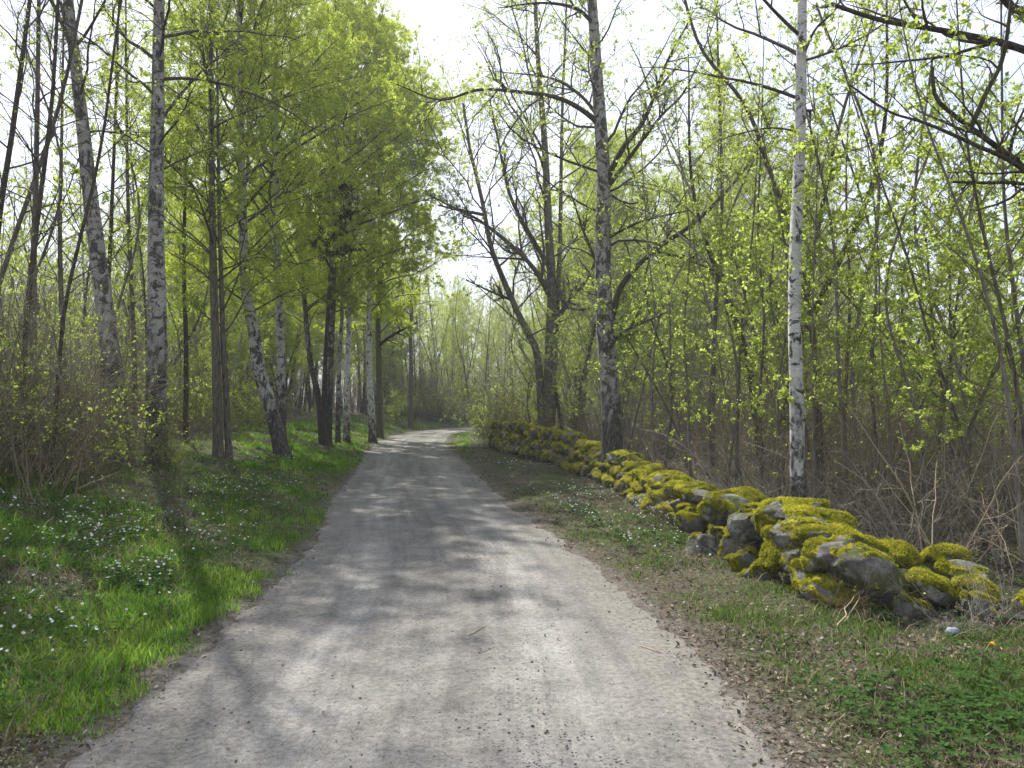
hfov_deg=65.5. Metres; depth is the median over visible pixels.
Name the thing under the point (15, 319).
leafy shrub
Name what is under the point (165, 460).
shrub
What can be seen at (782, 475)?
bare shrub
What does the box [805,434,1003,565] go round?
bare shrub
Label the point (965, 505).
stalk clump
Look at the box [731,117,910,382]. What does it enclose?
birch tree
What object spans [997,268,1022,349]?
slender tree
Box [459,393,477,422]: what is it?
leafy shrub
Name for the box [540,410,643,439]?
bare shrub
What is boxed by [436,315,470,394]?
slender tree
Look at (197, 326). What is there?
sapling
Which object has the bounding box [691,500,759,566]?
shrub
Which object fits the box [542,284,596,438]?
sapling
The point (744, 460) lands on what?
stalk clump
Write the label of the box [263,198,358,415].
birch tree
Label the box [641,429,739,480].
stalk clump
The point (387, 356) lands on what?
slender tree
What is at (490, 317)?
slender tree
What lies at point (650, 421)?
tall shrub
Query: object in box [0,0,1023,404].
sky
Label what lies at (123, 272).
forked tree
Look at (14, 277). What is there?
forked tree
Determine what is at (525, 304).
sapling
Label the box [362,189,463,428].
birch tree
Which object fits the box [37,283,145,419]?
tall shrub
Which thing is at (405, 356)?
slender tree
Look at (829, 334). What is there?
sapling
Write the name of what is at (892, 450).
bare shrub
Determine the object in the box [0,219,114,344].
forked tree
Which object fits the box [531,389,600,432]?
tall shrub
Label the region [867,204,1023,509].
sapling
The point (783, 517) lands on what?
stone wall
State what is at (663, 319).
forked tree
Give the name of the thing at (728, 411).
sapling
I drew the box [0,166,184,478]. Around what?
bare shrub
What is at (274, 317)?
birch tree
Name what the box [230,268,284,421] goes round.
sapling
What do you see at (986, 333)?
forked tree
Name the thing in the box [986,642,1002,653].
dandelion
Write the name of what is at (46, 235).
slender tree
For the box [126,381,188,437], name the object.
bare shrub
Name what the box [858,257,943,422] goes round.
sapling
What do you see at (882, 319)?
slender tree
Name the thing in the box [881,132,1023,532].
sapling
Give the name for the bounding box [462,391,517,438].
leafy shrub
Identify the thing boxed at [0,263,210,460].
bare shrub
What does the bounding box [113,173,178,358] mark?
slender tree
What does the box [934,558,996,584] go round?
boulder
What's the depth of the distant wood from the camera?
79.39 m
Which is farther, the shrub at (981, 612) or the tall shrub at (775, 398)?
the tall shrub at (775, 398)
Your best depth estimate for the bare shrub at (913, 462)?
12.86 m
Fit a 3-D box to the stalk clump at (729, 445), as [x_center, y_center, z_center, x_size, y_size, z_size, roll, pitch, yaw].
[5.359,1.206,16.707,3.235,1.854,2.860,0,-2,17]
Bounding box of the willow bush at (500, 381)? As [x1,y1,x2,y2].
[452,359,535,425]
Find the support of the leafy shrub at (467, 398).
on the ground at (492, 478)
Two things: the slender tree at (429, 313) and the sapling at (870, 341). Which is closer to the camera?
the sapling at (870, 341)
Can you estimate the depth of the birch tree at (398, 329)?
67.85 m
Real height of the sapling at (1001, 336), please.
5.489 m
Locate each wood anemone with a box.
[0,446,332,689]
[272,453,806,568]
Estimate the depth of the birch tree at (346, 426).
31.14 m
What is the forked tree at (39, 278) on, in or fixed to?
on the ground at (492, 478)
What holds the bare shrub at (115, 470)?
on the ground at (492, 478)
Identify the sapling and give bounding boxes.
[0,31,108,382]
[0,189,64,347]
[0,195,71,352]
[0,227,30,293]
[0,229,73,334]
[2,166,99,369]
[4,298,22,324]
[5,227,79,324]
[22,180,128,392]
[40,55,177,355]
[40,231,114,368]
[49,273,93,344]
[73,209,125,356]
[73,285,127,361]
[94,277,143,372]
[112,286,167,387]
[114,298,145,399]
[115,243,179,354]
[123,307,193,383]
[166,292,208,432]
[167,280,239,381]
[167,294,209,391]
[167,311,193,375]
[168,321,189,363]
[190,266,239,380]
[191,297,236,368]
[195,308,244,419]
[198,270,241,374]
[229,277,275,412]
[229,313,292,398]
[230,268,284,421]
[230,283,275,382]
[241,340,275,392]
[251,359,275,408]
[492,288,537,421]
[497,317,572,422]
[501,290,543,420]
[506,335,544,418]
[508,364,535,415]
[518,324,566,416]
[519,338,564,421]
[521,306,598,439]
[535,291,576,392]
[539,291,588,426]
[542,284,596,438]
[544,313,591,426]
[558,259,623,421]
[567,335,617,409]
[570,90,739,462]
[572,265,701,477]
[574,353,623,423]
[585,244,662,436]
[593,308,649,446]
[602,53,780,477]
[613,155,714,467]
[615,258,668,416]
[616,151,706,469]
[617,319,649,419]
[618,220,710,449]
[618,316,696,449]
[619,296,678,429]
[620,262,677,440]
[620,349,669,413]
[629,0,789,478]
[640,307,699,442]
[641,337,697,414]
[651,209,783,486]
[653,296,682,395]
[656,328,710,401]
[659,316,700,401]
[662,50,855,486]
[671,8,861,490]
[672,276,731,447]
[672,286,733,419]
[673,300,734,421]
[680,91,810,488]
[683,267,765,394]
[693,84,986,498]
[698,222,820,495]
[702,121,861,495]
[704,205,862,491]
[711,168,844,494]
[715,47,943,521]
[730,306,835,426]
[733,274,865,494]
[735,0,1023,548]
[741,269,822,403]
[746,2,950,498]
[754,90,1023,533]
[755,265,856,494]
[758,0,930,512]
[758,153,1021,515]
[778,0,1023,586]
[785,253,863,431]
[804,283,867,465]
[810,96,936,498]
[810,232,885,393]
[817,40,1023,522]
[830,0,1023,451]
[832,163,1023,494]
[835,123,1014,550]
[839,288,915,433]
[840,200,1005,479]
[845,138,981,459]
[850,133,1021,512]
[850,234,948,427]
[855,178,955,447]
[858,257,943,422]
[862,232,940,421]
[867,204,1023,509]
[871,83,1023,501]
[877,266,953,410]
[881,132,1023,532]
[887,0,1023,385]
[897,264,968,384]
[899,342,1016,452]
[904,127,1019,492]
[908,225,1023,457]
[911,75,1023,470]
[918,78,1023,471]
[918,174,1023,445]
[919,183,1023,432]
[926,233,1006,421]
[930,330,1011,431]
[936,285,1001,388]
[956,174,1023,405]
[956,282,1020,410]
[966,133,1023,497]
[968,221,1023,369]
[973,84,1023,402]
[981,318,1023,410]
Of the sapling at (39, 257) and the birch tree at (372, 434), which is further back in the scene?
the birch tree at (372, 434)
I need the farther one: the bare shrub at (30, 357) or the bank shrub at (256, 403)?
the bank shrub at (256, 403)
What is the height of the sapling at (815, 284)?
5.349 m
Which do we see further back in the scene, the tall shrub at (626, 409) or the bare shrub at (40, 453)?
the tall shrub at (626, 409)
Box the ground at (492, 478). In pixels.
[0,406,1023,767]
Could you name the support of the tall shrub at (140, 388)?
on the ground at (492, 478)
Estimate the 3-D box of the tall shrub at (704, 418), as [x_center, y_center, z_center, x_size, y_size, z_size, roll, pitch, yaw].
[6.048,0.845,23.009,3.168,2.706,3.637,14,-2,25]
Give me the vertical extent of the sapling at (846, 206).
8.462 m
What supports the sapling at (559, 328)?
on the ground at (492, 478)
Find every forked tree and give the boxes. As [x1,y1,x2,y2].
[0,146,146,359]
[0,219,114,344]
[0,231,51,322]
[0,239,24,316]
[3,256,113,333]
[5,241,69,325]
[7,227,107,315]
[50,153,189,374]
[69,147,256,387]
[69,265,147,341]
[118,258,204,375]
[138,217,218,366]
[144,281,274,374]
[166,226,265,409]
[176,299,273,387]
[207,277,302,388]
[225,238,325,403]
[482,169,661,429]
[486,244,589,427]
[496,213,587,406]
[512,293,600,425]
[518,297,586,426]
[568,247,672,437]
[582,0,1018,485]
[618,254,662,418]
[620,265,726,440]
[627,136,887,421]
[628,259,741,442]
[633,244,740,412]
[639,256,703,404]
[648,273,729,407]
[658,273,717,416]
[660,238,781,437]
[680,225,852,421]
[682,183,791,451]
[758,230,891,425]
[835,323,867,402]
[921,316,1023,445]
[939,248,1021,423]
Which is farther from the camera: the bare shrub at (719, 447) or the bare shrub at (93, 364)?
the bare shrub at (719, 447)
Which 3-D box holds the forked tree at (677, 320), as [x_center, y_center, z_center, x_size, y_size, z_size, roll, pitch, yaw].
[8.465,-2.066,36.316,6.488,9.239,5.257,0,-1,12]
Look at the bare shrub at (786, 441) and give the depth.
15.46 m
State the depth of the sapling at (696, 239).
13.88 m
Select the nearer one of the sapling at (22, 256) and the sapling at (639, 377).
the sapling at (22, 256)
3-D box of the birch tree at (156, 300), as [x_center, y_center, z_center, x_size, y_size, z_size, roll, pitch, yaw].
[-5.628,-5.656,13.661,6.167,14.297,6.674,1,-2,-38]
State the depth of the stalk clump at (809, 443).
14.95 m
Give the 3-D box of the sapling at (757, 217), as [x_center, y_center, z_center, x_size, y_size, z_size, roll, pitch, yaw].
[3.995,-1.763,11.780,3.187,7.410,2.382,1,-2,-23]
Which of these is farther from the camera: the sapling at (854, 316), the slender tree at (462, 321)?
the slender tree at (462, 321)
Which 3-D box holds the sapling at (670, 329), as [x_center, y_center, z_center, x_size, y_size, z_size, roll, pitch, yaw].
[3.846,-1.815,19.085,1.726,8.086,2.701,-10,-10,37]
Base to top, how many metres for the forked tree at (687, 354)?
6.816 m
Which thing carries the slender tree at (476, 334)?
on the ground at (492, 478)
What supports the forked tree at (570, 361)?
on the ground at (492, 478)
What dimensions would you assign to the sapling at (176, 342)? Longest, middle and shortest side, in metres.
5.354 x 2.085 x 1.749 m
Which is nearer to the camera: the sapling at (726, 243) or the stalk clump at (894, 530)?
the stalk clump at (894, 530)
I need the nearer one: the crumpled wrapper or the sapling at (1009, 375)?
the crumpled wrapper
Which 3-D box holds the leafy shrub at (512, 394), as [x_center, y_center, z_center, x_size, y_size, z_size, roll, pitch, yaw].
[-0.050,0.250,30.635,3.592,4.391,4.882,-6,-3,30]
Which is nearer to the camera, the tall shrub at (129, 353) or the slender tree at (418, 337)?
the tall shrub at (129, 353)
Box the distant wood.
[54,248,992,411]
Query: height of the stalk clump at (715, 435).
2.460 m
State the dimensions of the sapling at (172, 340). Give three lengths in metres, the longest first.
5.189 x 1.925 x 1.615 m
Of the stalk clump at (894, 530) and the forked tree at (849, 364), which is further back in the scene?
the forked tree at (849, 364)
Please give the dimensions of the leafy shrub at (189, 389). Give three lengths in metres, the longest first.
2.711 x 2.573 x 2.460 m
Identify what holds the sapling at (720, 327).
on the ground at (492, 478)
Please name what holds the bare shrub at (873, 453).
on the ground at (492, 478)
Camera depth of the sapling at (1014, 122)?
9.63 m
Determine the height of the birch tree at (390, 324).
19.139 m
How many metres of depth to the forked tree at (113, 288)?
43.52 m
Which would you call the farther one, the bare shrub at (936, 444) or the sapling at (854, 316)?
the sapling at (854, 316)
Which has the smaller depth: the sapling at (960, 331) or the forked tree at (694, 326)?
the sapling at (960, 331)
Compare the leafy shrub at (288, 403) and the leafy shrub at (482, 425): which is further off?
the leafy shrub at (288, 403)
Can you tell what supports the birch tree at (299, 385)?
on the ground at (492, 478)
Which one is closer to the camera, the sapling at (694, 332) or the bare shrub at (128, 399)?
the bare shrub at (128, 399)
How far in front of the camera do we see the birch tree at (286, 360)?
63.97 m
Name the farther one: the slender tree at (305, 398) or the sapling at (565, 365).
the slender tree at (305, 398)
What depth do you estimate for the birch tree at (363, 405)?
65.36 m
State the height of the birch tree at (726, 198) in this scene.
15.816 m
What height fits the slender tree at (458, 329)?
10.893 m
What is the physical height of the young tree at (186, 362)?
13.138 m
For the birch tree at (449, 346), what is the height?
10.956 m
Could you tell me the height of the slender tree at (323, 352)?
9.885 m
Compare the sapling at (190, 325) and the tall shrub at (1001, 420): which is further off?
the sapling at (190, 325)
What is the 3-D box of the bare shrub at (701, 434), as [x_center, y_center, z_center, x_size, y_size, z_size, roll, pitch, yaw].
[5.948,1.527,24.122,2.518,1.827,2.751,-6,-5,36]
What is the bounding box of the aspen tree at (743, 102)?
[673,0,848,497]
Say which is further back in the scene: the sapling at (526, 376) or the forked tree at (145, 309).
the sapling at (526, 376)
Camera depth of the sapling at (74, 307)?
31.14 m
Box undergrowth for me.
[237,346,1022,414]
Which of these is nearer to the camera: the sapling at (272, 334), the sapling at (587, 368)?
the sapling at (587, 368)
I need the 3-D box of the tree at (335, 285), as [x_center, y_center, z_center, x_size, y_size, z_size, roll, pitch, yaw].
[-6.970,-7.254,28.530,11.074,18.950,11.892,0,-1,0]
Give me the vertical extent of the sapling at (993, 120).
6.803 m
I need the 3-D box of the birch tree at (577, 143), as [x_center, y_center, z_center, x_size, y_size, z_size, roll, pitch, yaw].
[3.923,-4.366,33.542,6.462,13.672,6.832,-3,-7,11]
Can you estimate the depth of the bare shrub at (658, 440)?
22.51 m
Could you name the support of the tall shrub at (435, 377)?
on the ground at (492, 478)
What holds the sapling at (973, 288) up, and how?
on the ground at (492, 478)
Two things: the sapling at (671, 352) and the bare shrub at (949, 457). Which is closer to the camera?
the bare shrub at (949, 457)
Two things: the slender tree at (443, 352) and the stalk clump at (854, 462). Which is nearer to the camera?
the stalk clump at (854, 462)
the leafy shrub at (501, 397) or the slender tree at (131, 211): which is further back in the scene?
the leafy shrub at (501, 397)
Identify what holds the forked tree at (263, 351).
on the ground at (492, 478)
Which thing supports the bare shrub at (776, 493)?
on the ground at (492, 478)
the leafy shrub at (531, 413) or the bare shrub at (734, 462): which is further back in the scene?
the leafy shrub at (531, 413)
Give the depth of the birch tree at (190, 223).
39.34 m
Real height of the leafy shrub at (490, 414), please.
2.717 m
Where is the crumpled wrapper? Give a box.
[945,627,960,634]
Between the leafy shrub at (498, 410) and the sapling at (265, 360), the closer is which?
the leafy shrub at (498, 410)
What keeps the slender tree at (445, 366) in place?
on the ground at (492, 478)
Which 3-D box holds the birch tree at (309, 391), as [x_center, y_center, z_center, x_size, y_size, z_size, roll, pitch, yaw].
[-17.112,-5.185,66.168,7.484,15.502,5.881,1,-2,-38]
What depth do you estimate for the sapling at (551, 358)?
25.19 m
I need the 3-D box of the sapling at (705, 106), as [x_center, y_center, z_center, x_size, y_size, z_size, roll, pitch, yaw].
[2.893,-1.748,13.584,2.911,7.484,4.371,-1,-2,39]
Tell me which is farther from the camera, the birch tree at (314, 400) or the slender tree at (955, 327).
the birch tree at (314, 400)
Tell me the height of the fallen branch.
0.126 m
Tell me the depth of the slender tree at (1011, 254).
25.19 m
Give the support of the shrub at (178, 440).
on the ground at (492, 478)
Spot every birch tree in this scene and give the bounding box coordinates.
[4,0,169,462]
[17,0,346,468]
[93,0,427,457]
[101,160,236,389]
[112,99,281,417]
[118,0,434,441]
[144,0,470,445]
[165,181,263,374]
[178,0,472,442]
[192,134,309,403]
[197,160,318,417]
[208,190,302,384]
[230,75,419,443]
[231,201,301,394]
[236,206,339,381]
[254,0,491,442]
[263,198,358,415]
[273,325,314,411]
[285,193,359,413]
[288,214,354,414]
[288,289,345,405]
[306,258,363,414]
[314,307,362,410]
[323,248,403,414]
[337,270,396,413]
[351,264,432,389]
[356,219,435,403]
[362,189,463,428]
[362,215,408,402]
[363,264,422,378]
[377,0,829,481]
[423,306,473,390]
[438,289,498,390]
[476,277,532,391]
[496,190,591,408]
[517,291,546,381]
[532,117,672,432]
[532,125,680,379]
[536,118,687,434]
[564,311,594,426]
[571,168,662,403]
[611,232,676,410]
[624,190,726,429]
[632,157,727,375]
[639,0,929,497]
[644,251,703,380]
[658,37,811,407]
[677,219,786,382]
[682,136,825,358]
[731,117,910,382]
[763,193,830,334]
[765,178,842,330]
[835,286,889,403]
[856,317,903,395]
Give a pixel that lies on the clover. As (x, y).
(692, 659)
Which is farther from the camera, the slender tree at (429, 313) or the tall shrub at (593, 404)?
the slender tree at (429, 313)
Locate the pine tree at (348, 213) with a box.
[294,177,362,445]
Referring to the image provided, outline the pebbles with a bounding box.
[58,487,799,767]
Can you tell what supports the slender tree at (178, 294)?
on the ground at (492, 478)
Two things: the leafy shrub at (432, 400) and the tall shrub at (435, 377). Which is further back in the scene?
the tall shrub at (435, 377)
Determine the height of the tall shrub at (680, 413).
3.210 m
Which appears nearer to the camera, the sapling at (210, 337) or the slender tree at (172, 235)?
the sapling at (210, 337)
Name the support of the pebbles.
on the road
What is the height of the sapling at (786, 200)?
5.081 m
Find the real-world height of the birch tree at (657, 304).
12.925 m
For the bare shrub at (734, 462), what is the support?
on the ground at (492, 478)
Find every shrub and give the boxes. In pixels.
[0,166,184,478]
[0,220,160,473]
[0,222,189,481]
[0,228,221,492]
[0,257,143,490]
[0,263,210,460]
[0,279,107,458]
[0,282,23,377]
[0,300,159,499]
[0,302,188,491]
[0,324,168,457]
[0,392,136,469]
[0,405,75,478]
[0,411,43,464]
[1,275,139,404]
[1,368,53,459]
[2,313,72,454]
[3,232,136,442]
[4,265,146,413]
[4,315,151,460]
[5,270,136,398]
[5,294,105,427]
[5,372,76,461]
[6,312,98,419]
[7,320,69,367]
[9,347,185,477]
[36,376,180,467]
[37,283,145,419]
[37,334,132,414]
[38,321,145,432]
[47,376,170,461]
[55,408,167,481]
[68,311,170,376]
[72,363,143,441]
[73,319,145,416]
[79,315,202,422]
[81,308,235,421]
[97,369,211,434]
[98,352,182,406]
[112,441,158,466]
[120,413,201,467]
[125,334,198,411]
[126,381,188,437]
[127,336,222,399]
[128,359,203,415]
[129,394,193,434]
[131,407,183,446]
[137,421,194,470]
[138,343,208,423]
[138,350,209,428]
[141,383,202,435]
[142,353,209,415]
[143,413,217,471]
[144,394,212,424]
[167,363,237,432]
[168,415,205,440]
[170,355,237,427]
[173,350,243,409]
[175,341,273,422]
[179,361,259,426]
[181,354,254,424]
[182,337,275,424]
[188,352,260,423]
[189,408,223,433]
[193,367,247,419]
[195,402,235,428]
[222,380,264,423]
[230,363,272,415]
[233,392,267,429]
[235,392,266,424]
[236,397,288,426]
[240,392,275,421]
[250,376,303,419]
[301,398,334,419]
[359,349,425,414]
[375,386,414,424]
[382,375,421,415]
[383,386,414,419]
[392,362,458,422]
[403,364,450,397]
[403,364,456,398]
[406,394,436,417]
[413,380,452,416]
[413,388,437,416]
[424,357,491,412]
[431,374,474,424]
[438,380,506,441]
[443,379,471,410]
[451,387,485,419]
[455,368,530,444]
[457,353,530,404]
[457,358,514,406]
[459,381,515,444]
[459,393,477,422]
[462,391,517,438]
[463,335,543,438]
[464,393,495,435]
[467,376,526,418]
[468,379,522,425]
[473,379,525,431]
[487,359,566,422]
[493,389,574,424]
[498,369,571,426]
[514,398,557,426]
[522,404,600,448]
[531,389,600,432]
[533,450,568,473]
[539,357,623,435]
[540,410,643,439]
[553,465,604,486]
[557,411,601,440]
[558,365,642,440]
[563,397,677,454]
[573,409,686,460]
[578,389,647,438]
[582,422,635,448]
[586,468,641,508]
[593,325,702,459]
[620,356,697,433]
[621,374,691,442]
[621,479,685,530]
[622,421,666,459]
[623,382,682,454]
[623,386,685,460]
[623,405,686,456]
[627,407,687,452]
[628,370,708,449]
[637,246,943,498]
[643,337,806,472]
[645,404,721,458]
[654,403,699,453]
[662,356,763,450]
[666,404,771,466]
[671,402,764,471]
[672,405,733,452]
[677,417,755,461]
[683,371,730,452]
[686,412,891,526]
[689,362,765,452]
[691,309,906,471]
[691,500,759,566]
[694,431,767,482]
[706,419,816,486]
[708,327,829,459]
[708,423,858,500]
[713,417,836,487]
[719,269,1017,538]
[725,409,853,481]
[742,367,914,491]
[764,428,883,493]
[767,503,940,619]
[772,424,938,535]
[773,388,901,455]
[782,426,925,507]
[787,417,943,500]
[788,351,977,499]
[802,371,1023,565]
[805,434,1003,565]
[809,407,922,453]
[817,407,1023,525]
[831,371,937,478]
[834,282,1019,466]
[836,396,1020,516]
[838,409,937,484]
[843,362,895,424]
[844,418,950,496]
[881,383,1016,494]
[883,398,1021,505]
[883,534,1023,641]
[891,403,1020,493]
[902,416,1023,521]
[912,414,1023,528]
[916,337,1023,519]
[917,287,1023,500]
[933,402,1020,475]
[937,381,1023,456]
[958,432,1023,515]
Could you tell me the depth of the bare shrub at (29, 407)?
9.30 m
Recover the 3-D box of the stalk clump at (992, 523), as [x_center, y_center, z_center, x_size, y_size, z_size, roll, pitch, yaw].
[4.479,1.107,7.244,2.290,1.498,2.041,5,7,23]
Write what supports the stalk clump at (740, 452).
on the ground at (492, 478)
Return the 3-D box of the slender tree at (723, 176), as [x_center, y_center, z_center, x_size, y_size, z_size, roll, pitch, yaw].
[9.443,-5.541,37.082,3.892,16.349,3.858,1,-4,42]
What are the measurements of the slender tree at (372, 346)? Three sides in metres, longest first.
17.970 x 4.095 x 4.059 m
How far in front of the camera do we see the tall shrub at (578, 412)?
25.90 m
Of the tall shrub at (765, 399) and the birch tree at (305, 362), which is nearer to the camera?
the tall shrub at (765, 399)
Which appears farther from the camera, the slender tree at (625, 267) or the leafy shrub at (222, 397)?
the slender tree at (625, 267)
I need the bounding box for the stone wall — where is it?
[487,418,958,618]
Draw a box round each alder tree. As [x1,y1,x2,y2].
[53,0,403,459]
[259,51,483,438]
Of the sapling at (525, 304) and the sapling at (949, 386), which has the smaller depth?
the sapling at (949, 386)
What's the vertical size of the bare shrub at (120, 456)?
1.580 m
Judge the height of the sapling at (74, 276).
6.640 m
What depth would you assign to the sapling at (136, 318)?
22.45 m
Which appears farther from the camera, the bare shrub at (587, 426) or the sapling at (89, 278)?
the sapling at (89, 278)
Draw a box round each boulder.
[919,542,973,575]
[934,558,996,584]
[950,572,1000,599]
[956,590,999,618]
[1009,589,1023,620]
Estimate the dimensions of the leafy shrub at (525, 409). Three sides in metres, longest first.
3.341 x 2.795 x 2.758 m
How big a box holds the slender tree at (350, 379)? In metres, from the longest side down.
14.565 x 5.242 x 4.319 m
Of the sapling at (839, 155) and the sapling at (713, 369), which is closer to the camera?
the sapling at (839, 155)
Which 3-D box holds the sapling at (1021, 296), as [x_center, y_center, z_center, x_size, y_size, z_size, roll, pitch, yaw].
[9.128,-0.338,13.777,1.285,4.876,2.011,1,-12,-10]
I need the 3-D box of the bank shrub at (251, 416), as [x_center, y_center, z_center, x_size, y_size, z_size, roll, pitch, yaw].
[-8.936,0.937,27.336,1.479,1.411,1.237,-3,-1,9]
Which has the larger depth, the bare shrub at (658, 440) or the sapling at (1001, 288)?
the bare shrub at (658, 440)
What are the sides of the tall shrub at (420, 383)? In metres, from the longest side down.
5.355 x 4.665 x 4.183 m
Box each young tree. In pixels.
[0,0,71,370]
[0,0,107,466]
[0,0,141,457]
[0,0,142,289]
[0,0,252,478]
[1,0,165,367]
[29,0,223,439]
[62,0,198,433]
[122,1,251,440]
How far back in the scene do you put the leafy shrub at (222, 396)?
28.20 m
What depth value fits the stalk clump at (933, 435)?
13.27 m
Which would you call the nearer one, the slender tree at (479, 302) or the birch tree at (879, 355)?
the birch tree at (879, 355)
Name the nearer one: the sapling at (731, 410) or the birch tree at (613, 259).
the sapling at (731, 410)
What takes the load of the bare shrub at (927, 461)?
on the ground at (492, 478)
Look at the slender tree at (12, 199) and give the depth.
39.83 m
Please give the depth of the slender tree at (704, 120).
32.15 m
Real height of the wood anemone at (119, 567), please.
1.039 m
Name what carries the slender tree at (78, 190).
on the ground at (492, 478)
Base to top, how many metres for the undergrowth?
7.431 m
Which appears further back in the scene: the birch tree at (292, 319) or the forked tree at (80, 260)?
the birch tree at (292, 319)
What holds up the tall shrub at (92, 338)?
on the ground at (492, 478)
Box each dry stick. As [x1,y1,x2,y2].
[837,589,863,627]
[842,591,863,622]
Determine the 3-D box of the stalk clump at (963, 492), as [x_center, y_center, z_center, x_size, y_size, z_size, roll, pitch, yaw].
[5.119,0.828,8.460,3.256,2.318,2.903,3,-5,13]
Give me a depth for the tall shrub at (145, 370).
24.25 m
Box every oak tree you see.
[401,0,661,426]
[779,0,1023,237]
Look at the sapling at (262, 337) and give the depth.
39.15 m
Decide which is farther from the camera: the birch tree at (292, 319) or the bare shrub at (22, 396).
the birch tree at (292, 319)
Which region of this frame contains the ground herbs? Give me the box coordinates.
[0,447,347,718]
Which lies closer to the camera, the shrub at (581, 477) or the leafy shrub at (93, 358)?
the shrub at (581, 477)
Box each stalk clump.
[622,397,750,478]
[631,427,728,476]
[641,358,885,500]
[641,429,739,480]
[642,381,844,498]
[664,392,770,468]
[676,410,836,491]
[681,418,807,491]
[685,411,781,485]
[697,398,825,473]
[703,407,867,487]
[706,414,885,497]
[713,382,897,480]
[719,383,876,467]
[735,367,963,515]
[737,353,1012,543]
[753,396,912,492]
[757,335,1023,571]
[834,388,1023,516]
[839,357,1020,494]
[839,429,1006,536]
[846,361,1023,551]
[848,398,1023,524]
[867,407,1020,565]
[874,445,1023,583]
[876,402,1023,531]
[935,425,1023,496]
[946,447,1023,517]
[953,427,1023,532]
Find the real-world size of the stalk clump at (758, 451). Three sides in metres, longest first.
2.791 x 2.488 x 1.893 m
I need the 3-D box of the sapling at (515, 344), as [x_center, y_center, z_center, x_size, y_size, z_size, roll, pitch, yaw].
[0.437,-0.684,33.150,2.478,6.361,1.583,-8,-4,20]
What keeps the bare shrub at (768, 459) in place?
on the ground at (492, 478)
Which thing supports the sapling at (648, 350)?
on the ground at (492, 478)
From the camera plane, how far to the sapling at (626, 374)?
22.36 m
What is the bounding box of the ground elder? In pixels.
[721,521,1023,767]
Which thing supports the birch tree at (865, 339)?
on the ground at (492, 478)
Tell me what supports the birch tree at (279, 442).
on the ground at (492, 478)
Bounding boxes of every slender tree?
[0,159,22,311]
[1,224,70,329]
[2,138,27,305]
[3,178,91,316]
[4,145,67,319]
[39,117,124,339]
[94,34,202,347]
[109,148,180,350]
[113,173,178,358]
[120,216,169,338]
[122,140,181,356]
[146,211,208,367]
[165,204,204,373]
[187,207,240,375]
[228,224,281,380]
[260,298,298,386]
[267,241,311,380]
[272,271,337,414]
[286,354,301,412]
[288,289,317,413]
[289,297,301,412]
[292,299,314,413]
[294,321,318,412]
[303,300,344,381]
[305,319,339,412]
[335,335,365,410]
[346,311,374,411]
[353,285,394,412]
[360,281,403,382]
[361,276,414,411]
[363,266,399,399]
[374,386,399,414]
[381,264,401,412]
[381,313,402,403]
[384,298,404,394]
[391,301,432,415]
[395,293,425,396]
[395,338,426,389]
[396,250,429,395]
[397,251,425,397]
[400,271,445,391]
[403,216,451,418]
[404,305,428,392]
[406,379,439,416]
[407,273,434,388]
[415,262,447,382]
[415,307,429,366]
[418,337,433,388]
[419,277,463,411]
[421,280,459,414]
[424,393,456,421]
[428,323,445,381]
[431,310,455,397]
[433,299,455,391]
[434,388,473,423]
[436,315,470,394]
[437,273,476,414]
[440,277,479,372]
[441,281,465,407]
[443,304,475,396]
[444,284,473,411]
[445,277,480,395]
[448,280,475,382]
[454,290,489,410]
[459,293,487,385]
[463,283,474,385]
[463,300,508,401]
[468,322,506,393]
[470,271,505,407]
[470,295,494,379]
[470,295,512,390]
[471,295,487,380]
[478,315,496,389]
[484,279,509,389]
[493,321,511,373]
[495,283,522,387]
[496,299,519,391]
[517,294,534,378]
[522,313,544,394]
[558,137,631,421]
[597,153,659,377]
[611,219,633,370]
[669,130,755,402]
[678,95,748,421]
[690,94,773,422]
[709,81,792,382]
[774,147,897,432]
[863,251,926,405]
[915,288,968,394]
[994,199,1023,399]
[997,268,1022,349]
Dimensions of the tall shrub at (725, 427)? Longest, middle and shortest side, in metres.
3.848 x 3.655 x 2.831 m
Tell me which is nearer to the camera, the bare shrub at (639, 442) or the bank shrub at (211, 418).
the bare shrub at (639, 442)
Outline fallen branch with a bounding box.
[72,472,119,491]
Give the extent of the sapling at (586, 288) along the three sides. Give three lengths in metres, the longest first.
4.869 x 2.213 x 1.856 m
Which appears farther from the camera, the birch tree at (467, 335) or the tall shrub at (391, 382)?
the birch tree at (467, 335)
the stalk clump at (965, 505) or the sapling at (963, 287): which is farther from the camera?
the sapling at (963, 287)
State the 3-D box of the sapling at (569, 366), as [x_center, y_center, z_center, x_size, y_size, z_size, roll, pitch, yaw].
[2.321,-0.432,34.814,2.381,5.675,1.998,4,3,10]
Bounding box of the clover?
[0,469,1023,767]
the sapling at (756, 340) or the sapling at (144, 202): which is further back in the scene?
the sapling at (144, 202)
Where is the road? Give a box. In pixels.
[59,425,780,767]
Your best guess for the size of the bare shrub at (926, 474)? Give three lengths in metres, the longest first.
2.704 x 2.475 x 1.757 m
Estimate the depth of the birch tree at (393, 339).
61.96 m
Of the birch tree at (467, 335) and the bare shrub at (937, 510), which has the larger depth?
the birch tree at (467, 335)
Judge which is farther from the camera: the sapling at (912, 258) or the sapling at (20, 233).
the sapling at (20, 233)

